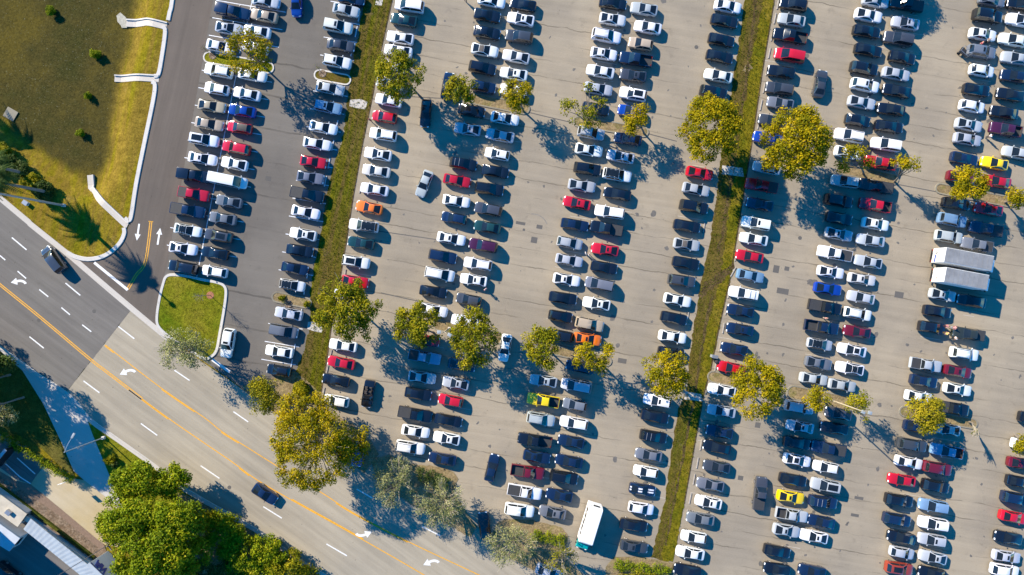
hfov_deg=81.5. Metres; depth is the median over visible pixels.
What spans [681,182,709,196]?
sedan
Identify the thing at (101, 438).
lamp post
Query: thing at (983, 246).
pickup truck
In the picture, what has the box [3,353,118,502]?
sidewalk
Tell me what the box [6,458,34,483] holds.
stall lines
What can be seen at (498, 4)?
sedan
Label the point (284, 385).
mulch bed
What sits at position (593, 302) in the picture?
sedan
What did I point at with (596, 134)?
suv
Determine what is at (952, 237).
suv
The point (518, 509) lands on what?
suv
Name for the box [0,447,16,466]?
car
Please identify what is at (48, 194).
shrub
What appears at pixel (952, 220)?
suv
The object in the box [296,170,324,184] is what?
sedan
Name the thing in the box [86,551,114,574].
sign wall
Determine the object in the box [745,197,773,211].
sedan
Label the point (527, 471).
pickup truck
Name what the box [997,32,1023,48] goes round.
sedan
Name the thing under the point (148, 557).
grove tree
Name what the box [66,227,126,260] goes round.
kerb
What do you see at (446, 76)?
sedan
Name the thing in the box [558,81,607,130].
shade tree
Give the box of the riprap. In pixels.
[117,13,126,27]
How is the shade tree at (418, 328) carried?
on the parking lot at (516, 302)
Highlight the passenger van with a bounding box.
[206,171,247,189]
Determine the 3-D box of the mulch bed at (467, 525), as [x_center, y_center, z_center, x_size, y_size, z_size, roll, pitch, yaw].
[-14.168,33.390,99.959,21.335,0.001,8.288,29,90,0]
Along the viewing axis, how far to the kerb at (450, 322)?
99.88 m
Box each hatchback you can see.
[202,264,228,277]
[204,81,229,96]
[227,120,252,134]
[267,363,292,376]
[279,278,305,291]
[290,0,302,17]
[325,393,349,407]
[352,441,363,466]
[372,109,397,124]
[438,393,463,407]
[441,211,467,224]
[456,292,481,306]
[470,80,496,94]
[485,146,509,161]
[548,309,572,323]
[556,236,582,249]
[562,397,587,411]
[617,104,640,117]
[627,500,653,515]
[628,36,653,51]
[633,464,658,478]
[680,528,706,543]
[806,337,831,350]
[812,459,838,473]
[843,113,870,128]
[888,544,913,559]
[957,99,984,114]
[967,63,993,78]
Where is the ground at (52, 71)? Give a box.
[0,0,312,574]
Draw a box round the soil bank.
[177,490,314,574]
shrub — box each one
[0,141,11,154]
[3,154,17,170]
[8,159,29,179]
[19,172,41,191]
[31,180,54,203]
[45,5,56,15]
[74,129,85,137]
[83,92,92,98]
[89,48,101,58]
[103,453,115,464]
[109,461,118,468]
[277,295,285,301]
[291,380,310,395]
[303,301,310,307]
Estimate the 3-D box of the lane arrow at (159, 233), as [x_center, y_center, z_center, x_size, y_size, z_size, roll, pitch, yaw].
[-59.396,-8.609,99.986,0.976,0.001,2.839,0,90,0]
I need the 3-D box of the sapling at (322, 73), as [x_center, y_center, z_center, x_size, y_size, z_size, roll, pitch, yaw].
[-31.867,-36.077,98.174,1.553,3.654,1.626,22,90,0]
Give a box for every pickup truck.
[169,202,206,218]
[175,167,211,183]
[177,186,210,201]
[214,1,250,21]
[289,186,325,202]
[397,405,433,422]
[408,348,441,364]
[507,482,541,499]
[510,463,544,479]
[517,431,552,447]
[526,392,559,408]
[589,220,623,236]
[618,51,652,67]
[744,178,778,193]
[751,475,768,510]
[771,27,807,45]
[774,505,807,522]
[803,319,838,334]
[806,298,841,314]
[810,439,846,456]
[816,245,852,261]
[857,178,893,194]
[857,197,891,213]
[863,155,896,170]
[888,0,924,13]
[908,356,941,372]
[928,442,963,458]
[933,399,969,416]
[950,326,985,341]
[959,237,993,252]
[967,221,1003,237]
[987,121,1022,137]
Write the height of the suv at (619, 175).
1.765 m
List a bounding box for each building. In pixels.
[0,487,31,526]
[0,515,28,550]
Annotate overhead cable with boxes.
[59,540,115,574]
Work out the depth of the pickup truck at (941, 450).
98.90 m
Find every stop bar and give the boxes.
[93,262,127,290]
[212,359,229,372]
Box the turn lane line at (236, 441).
[105,344,478,574]
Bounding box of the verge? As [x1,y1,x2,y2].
[88,422,254,574]
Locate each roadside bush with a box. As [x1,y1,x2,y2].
[193,557,245,574]
[199,509,218,528]
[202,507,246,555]
[215,529,266,574]
[238,559,288,574]
[248,532,289,573]
[264,547,312,574]
[296,563,321,574]
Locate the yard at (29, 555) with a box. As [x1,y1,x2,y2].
[0,521,78,574]
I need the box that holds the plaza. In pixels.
[0,467,117,546]
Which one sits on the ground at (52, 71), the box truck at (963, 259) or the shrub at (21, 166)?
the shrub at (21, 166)
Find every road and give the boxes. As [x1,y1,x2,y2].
[0,202,129,390]
[67,311,535,574]
[81,0,212,325]
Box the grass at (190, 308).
[159,278,222,355]
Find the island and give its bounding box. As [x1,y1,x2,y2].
[158,276,223,356]
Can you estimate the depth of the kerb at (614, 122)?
99.88 m
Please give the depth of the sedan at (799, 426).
98.96 m
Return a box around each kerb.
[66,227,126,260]
[124,80,156,222]
[154,25,167,77]
[155,273,227,359]
[166,0,174,20]
[203,51,273,73]
[271,291,311,308]
[314,69,350,84]
[433,319,501,343]
[472,93,529,114]
[551,345,611,365]
[573,116,648,137]
[707,371,748,387]
[786,385,864,411]
[837,163,898,184]
[899,406,977,428]
[935,183,1014,207]
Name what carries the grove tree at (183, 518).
on the ground at (52, 71)
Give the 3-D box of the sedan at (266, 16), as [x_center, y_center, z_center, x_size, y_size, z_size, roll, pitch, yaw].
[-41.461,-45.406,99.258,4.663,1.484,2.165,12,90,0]
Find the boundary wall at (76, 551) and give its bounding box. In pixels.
[24,514,92,563]
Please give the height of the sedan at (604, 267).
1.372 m
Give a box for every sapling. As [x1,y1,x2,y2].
[194,291,213,300]
[201,44,216,58]
[279,300,291,307]
[314,63,326,77]
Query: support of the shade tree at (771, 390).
on the parking lot at (516, 302)
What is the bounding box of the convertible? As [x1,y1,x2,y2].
[360,379,375,407]
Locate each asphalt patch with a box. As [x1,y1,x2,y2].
[531,237,537,242]
[618,358,626,363]
[773,265,779,272]
[776,287,788,294]
[894,291,903,298]
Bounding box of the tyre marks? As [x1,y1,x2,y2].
[449,130,861,539]
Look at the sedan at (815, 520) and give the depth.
98.98 m
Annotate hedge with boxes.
[0,433,74,483]
[415,466,450,488]
[527,529,564,547]
[613,558,671,574]
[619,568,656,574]
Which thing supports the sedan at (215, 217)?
on the parking lot at (261, 231)
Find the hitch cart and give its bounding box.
[957,46,969,57]
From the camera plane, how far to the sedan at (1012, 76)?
99.01 m
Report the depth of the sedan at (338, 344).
98.95 m
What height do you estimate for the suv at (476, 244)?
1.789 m
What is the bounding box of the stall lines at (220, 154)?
[196,3,251,276]
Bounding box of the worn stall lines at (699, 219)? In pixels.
[355,9,1019,548]
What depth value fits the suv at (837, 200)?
98.68 m
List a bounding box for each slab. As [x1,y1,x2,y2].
[307,322,321,331]
[349,99,366,108]
[375,0,382,5]
[684,391,702,400]
[722,165,743,176]
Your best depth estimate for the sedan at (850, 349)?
98.94 m
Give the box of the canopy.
[24,519,95,574]
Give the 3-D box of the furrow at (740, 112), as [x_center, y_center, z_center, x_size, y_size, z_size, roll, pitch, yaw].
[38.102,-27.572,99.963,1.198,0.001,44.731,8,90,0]
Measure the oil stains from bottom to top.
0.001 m
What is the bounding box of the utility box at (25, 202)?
[21,200,29,205]
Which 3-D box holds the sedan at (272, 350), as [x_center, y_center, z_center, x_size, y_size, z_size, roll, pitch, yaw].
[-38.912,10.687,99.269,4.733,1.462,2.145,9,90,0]
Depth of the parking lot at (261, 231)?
100.00 m
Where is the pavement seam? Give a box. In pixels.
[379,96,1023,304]
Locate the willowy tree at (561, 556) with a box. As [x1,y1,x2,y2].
[541,541,578,574]
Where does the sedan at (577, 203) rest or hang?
on the parking lot at (516, 302)
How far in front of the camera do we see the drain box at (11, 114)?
101.25 m
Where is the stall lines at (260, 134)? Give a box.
[167,0,359,364]
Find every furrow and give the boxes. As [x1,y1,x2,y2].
[664,295,713,545]
[717,0,756,253]
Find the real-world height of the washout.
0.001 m
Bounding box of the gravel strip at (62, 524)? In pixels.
[0,476,106,559]
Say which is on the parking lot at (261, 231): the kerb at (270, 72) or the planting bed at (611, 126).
the kerb at (270, 72)
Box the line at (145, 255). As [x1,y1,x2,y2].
[127,221,152,289]
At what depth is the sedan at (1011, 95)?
98.98 m
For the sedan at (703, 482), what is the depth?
98.95 m
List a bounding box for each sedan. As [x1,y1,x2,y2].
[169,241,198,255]
[173,223,202,236]
[188,151,217,166]
[194,117,224,131]
[197,99,226,113]
[201,246,229,260]
[206,39,233,54]
[209,211,237,225]
[215,21,243,36]
[216,194,243,208]
[221,156,248,171]
[228,103,256,118]
[233,86,261,101]
[238,69,267,82]
[241,41,268,54]
[244,24,271,39]
[250,8,278,24]
[251,0,280,9]
[251,482,278,504]
[265,344,293,357]
[275,306,303,320]
[281,261,309,275]
[286,243,314,257]
[289,227,317,241]
[291,205,320,219]
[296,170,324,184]
[300,155,327,169]
[303,137,331,151]
[309,120,337,135]
[315,81,344,96]
[322,373,350,387]
[327,38,355,53]
[327,355,355,369]
[329,338,357,351]
[332,2,359,18]
[338,0,365,7]
[342,275,369,288]
[347,236,374,249]
[356,200,383,214]
[360,182,389,196]
[362,163,390,178]
[364,146,392,161]
[375,93,402,108]
[376,77,403,91]
[384,43,412,58]
[387,31,414,45]
[390,12,417,28]
[401,423,429,438]
[404,386,432,400]
[408,370,435,383]
[412,335,439,346]
[415,169,433,197]
[419,99,431,127]
[419,285,447,298]
[423,303,447,317]
[428,451,456,465]
[433,430,460,445]
[434,412,462,427]
[436,231,465,245]
[440,72,454,100]
[442,194,470,207]
[442,375,469,389]
[443,173,471,187]
[448,357,475,371]
[451,314,478,327]
[454,121,481,136]
[458,103,485,118]
[460,273,487,286]
[471,43,498,58]
[473,7,500,23]
[473,25,500,40]
[474,220,500,233]
[477,0,505,9]
[477,511,490,539]
[481,164,509,178]
[484,453,499,481]
[486,128,514,143]
[490,111,518,126]
[498,333,511,361]
[500,66,527,81]
[500,82,526,95]
[502,49,529,64]
[507,12,534,27]
[509,0,536,13]
[522,449,550,463]
[529,373,557,387]
[535,562,562,574]
[538,504,566,519]
[545,487,572,502]
[548,291,576,304]
[552,273,580,286]
[555,253,582,266]
[555,453,583,467]
[557,433,584,448]
[560,218,588,231]
[563,195,590,210]
[565,359,593,373]
[567,178,595,192]
[573,332,601,345]
[574,143,602,157]
[581,101,609,116]
[582,296,610,310]
[583,81,612,96]
[586,63,614,79]
[590,47,616,61]
[590,260,617,274]
[591,243,618,256]
[598,0,626,11]
[599,12,625,27]
[603,187,631,201]
[606,149,634,164]
[613,132,641,146]
[619,68,646,83]
[619,517,647,532]
[620,538,647,553]
[628,481,655,495]
[630,1,657,17]
[633,19,661,35]
[634,447,661,461]
[640,409,668,423]
[657,329,686,343]
[657,346,684,359]
[659,311,687,324]
[663,292,691,306]
[671,256,699,269]
[672,219,700,233]
[672,237,699,251]
[673,561,701,574]
[675,544,704,559]
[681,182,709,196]
[685,166,713,180]
[685,510,714,525]
[694,494,721,509]
[695,476,724,491]
[702,439,731,454]
[702,458,730,473]
[703,68,732,83]
[705,49,732,64]
[705,423,733,438]
[706,403,735,417]
[707,32,734,48]
[707,382,735,396]
[710,13,737,29]
[713,0,741,14]
[716,360,745,374]
[720,342,747,355]
[725,322,753,335]
[726,303,754,317]
[735,249,763,263]
[735,268,763,282]
[738,231,767,245]
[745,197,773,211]
[752,131,781,145]
[752,161,780,175]
[757,113,786,128]
[762,542,790,558]
[762,560,790,574]
[766,64,794,79]
[766,96,793,110]
[771,522,799,538]
[776,489,804,504]
[777,12,805,28]
[778,471,806,486]
[782,435,810,449]
[782,452,810,466]
[785,419,813,433]
[797,562,825,574]
[798,371,827,385]
[799,527,827,543]
[803,355,831,370]
[807,513,835,528]
[811,70,828,98]
[812,282,841,295]
[816,265,843,278]
[819,420,848,434]
[823,227,852,241]
[823,405,851,420]
[824,211,852,225]
[827,378,855,392]
[833,145,860,160]
[834,361,863,375]
[836,342,866,357]
[842,324,870,338]
[846,95,875,110]
[846,272,875,285]
[846,290,874,304]
[851,24,880,39]
[853,7,882,24]
[853,43,881,58]
[853,254,882,268]
[855,233,884,247]
[860,0,888,9]
[860,217,888,230]
[873,119,902,133]
[876,102,905,116]
[880,66,909,82]
[881,83,911,98]
[885,528,915,544]
[886,472,915,486]
[887,50,915,65]
[890,15,919,31]
[893,454,922,469]
[902,419,928,434]
[903,389,931,402]
[908,373,937,388]
[916,564,946,574]
[917,548,946,564]
[921,304,951,318]
[927,288,955,301]
[931,423,960,435]
[940,196,970,210]
[941,364,971,378]
[941,382,971,396]
[944,170,973,184]
[948,151,978,166]
[952,132,981,146]
[953,117,982,132]
[955,294,986,307]
[961,83,989,97]
[967,27,995,42]
[972,202,1003,216]
[976,0,1004,8]
[979,156,1008,170]
[983,174,1011,188]
[988,105,1018,120]
[990,548,1020,563]
[992,529,1022,544]
[994,87,1023,102]
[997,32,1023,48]
[997,508,1023,524]
[998,68,1023,84]
[999,50,1023,66]
[1000,145,1023,160]
[1004,12,1023,28]
[1004,473,1023,487]
[1005,0,1023,10]
[1005,455,1023,468]
[1009,437,1017,448]
[1016,410,1023,421]
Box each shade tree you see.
[157,327,214,370]
[219,26,274,77]
[246,375,280,416]
[268,408,355,494]
[273,388,336,431]
[311,273,382,343]
[332,424,370,467]
[374,47,426,105]
[391,300,442,348]
[442,73,478,105]
[447,305,501,370]
[498,76,533,114]
[520,322,559,372]
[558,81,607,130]
[572,341,615,377]
[622,102,650,136]
[639,348,690,400]
[674,91,745,164]
[729,353,787,420]
[759,103,835,181]
[801,383,832,413]
[833,143,875,174]
[843,389,873,423]
[890,153,922,182]
[904,393,947,435]
[949,164,992,200]
[968,421,978,437]
[1004,185,1023,209]
[1011,433,1023,455]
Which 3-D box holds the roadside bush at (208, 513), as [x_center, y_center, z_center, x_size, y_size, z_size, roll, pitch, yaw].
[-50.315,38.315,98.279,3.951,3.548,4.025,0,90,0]
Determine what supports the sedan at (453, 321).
on the parking lot at (516, 302)
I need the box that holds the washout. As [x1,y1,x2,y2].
[698,263,734,298]
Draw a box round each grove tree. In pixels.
[92,490,168,547]
[106,459,167,500]
[108,520,197,574]
[146,496,206,551]
[157,460,192,500]
[161,534,213,574]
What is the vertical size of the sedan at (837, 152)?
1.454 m
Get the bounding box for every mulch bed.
[242,371,378,472]
[371,454,477,536]
[490,519,582,574]
[606,557,672,574]
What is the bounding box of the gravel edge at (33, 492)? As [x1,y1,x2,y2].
[0,471,104,549]
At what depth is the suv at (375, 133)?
98.69 m
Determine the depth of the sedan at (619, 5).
99.01 m
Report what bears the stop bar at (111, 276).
on the access road at (170, 126)
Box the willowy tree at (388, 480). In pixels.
[371,456,413,511]
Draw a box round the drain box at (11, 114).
[3,107,17,120]
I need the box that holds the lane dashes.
[0,237,439,555]
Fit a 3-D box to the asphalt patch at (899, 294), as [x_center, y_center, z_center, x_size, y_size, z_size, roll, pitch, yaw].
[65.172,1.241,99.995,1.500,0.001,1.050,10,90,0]
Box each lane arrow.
[11,278,25,284]
[120,369,135,374]
[135,224,139,239]
[157,229,161,244]
[355,531,370,536]
[424,559,438,565]
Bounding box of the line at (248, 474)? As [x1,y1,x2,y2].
[0,283,423,574]
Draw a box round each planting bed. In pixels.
[204,53,272,71]
[273,293,309,306]
[315,71,349,83]
[435,320,500,341]
[473,95,527,112]
[549,346,609,364]
[574,117,646,135]
[709,372,738,386]
[788,387,860,409]
[840,165,896,182]
[901,407,975,427]
[937,184,1013,205]
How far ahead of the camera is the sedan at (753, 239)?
98.92 m
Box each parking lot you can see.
[0,434,42,482]
[164,0,362,409]
[322,0,1023,574]
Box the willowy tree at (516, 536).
[483,523,537,570]
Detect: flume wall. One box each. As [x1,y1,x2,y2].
[92,175,128,222]
[114,74,158,75]
[126,17,167,22]
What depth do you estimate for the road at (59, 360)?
99.99 m
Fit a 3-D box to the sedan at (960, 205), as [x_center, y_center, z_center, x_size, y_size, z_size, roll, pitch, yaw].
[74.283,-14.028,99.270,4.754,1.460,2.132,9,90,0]
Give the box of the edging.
[0,483,94,558]
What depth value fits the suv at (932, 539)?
98.80 m
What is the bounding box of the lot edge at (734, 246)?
[320,0,774,503]
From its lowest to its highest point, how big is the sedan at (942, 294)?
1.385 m
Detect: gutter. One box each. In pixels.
[0,196,167,339]
[0,346,325,574]
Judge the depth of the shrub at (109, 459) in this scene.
99.05 m
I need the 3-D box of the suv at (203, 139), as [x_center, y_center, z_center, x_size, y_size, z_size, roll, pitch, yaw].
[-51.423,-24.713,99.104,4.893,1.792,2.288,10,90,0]
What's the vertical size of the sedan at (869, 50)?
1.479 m
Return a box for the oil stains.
[364,0,1022,565]
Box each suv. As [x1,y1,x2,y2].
[0,560,22,574]
[168,259,198,274]
[188,132,219,147]
[204,62,233,79]
[204,228,233,243]
[219,328,236,357]
[222,140,251,155]
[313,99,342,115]
[322,17,353,35]
[322,53,351,70]
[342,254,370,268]
[349,218,379,232]
[369,126,397,142]
[395,439,425,455]
[428,248,457,263]
[449,156,477,171]
[463,256,492,270]
[468,60,496,76]
[468,238,497,253]
[474,181,503,196]
[474,201,502,216]
[504,501,534,516]
[505,29,533,44]
[526,411,554,426]
[546,328,573,342]
[549,468,578,485]
[559,415,588,429]
[573,161,601,176]
[574,316,603,331]
[577,125,604,140]
[591,27,621,44]
[594,204,624,219]
[602,167,631,182]
[619,86,646,102]
[639,428,667,443]
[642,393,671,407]
[667,273,695,287]
[678,199,708,214]
[698,84,727,99]
[728,286,758,300]
[740,215,770,230]
[764,80,793,96]
[778,0,807,13]
[783,399,812,414]
[807,493,837,509]
[809,476,840,493]
[823,193,852,208]
[830,174,859,188]
[833,127,864,143]
[842,306,871,320]
[848,60,877,76]
[849,77,878,93]
[869,136,901,152]
[881,510,910,527]
[882,30,914,47]
[883,491,913,507]
[883,559,912,574]
[895,436,926,452]
[916,320,945,334]
[916,514,948,531]
[916,531,946,546]
[917,497,948,513]
[920,477,949,493]
[921,459,951,475]
[933,229,962,243]
[935,212,966,227]
[948,346,978,361]
[966,44,995,59]
[971,7,1002,24]
[988,561,1018,574]
[999,489,1023,506]
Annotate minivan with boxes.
[41,245,67,273]
[268,323,299,338]
[395,0,424,14]
[424,266,454,281]
[560,377,591,393]
[584,276,614,291]
[773,46,805,63]
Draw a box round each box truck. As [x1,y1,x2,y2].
[929,247,994,273]
[929,267,989,291]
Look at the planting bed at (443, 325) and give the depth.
99.92 m
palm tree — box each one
[0,148,19,188]
[0,162,45,201]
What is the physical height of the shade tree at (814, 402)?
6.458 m
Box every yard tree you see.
[0,355,18,373]
[0,396,24,421]
[0,402,18,427]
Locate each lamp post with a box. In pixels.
[0,193,65,206]
[64,433,105,452]
[437,327,451,336]
[823,397,871,414]
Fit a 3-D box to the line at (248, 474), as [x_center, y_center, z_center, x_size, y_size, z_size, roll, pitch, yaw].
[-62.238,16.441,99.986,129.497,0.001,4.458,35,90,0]
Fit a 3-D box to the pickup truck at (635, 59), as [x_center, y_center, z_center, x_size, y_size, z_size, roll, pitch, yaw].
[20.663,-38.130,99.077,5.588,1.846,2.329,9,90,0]
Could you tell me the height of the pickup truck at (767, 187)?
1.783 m
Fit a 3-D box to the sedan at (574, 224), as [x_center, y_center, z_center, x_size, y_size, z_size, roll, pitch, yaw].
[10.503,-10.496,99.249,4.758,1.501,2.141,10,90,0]
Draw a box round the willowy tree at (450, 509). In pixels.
[412,476,467,529]
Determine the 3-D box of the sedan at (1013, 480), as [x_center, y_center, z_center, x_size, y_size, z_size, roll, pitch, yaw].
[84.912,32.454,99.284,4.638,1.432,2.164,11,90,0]
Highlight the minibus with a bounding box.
[575,500,602,549]
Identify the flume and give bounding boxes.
[87,175,128,227]
[114,75,158,81]
[126,19,166,27]
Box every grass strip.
[296,0,390,391]
[651,0,763,561]
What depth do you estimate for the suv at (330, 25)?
98.69 m
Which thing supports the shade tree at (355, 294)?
on the parking lot at (516, 302)
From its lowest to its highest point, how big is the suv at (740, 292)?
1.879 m
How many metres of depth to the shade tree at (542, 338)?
93.35 m
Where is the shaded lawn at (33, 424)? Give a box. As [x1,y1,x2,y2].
[0,351,74,476]

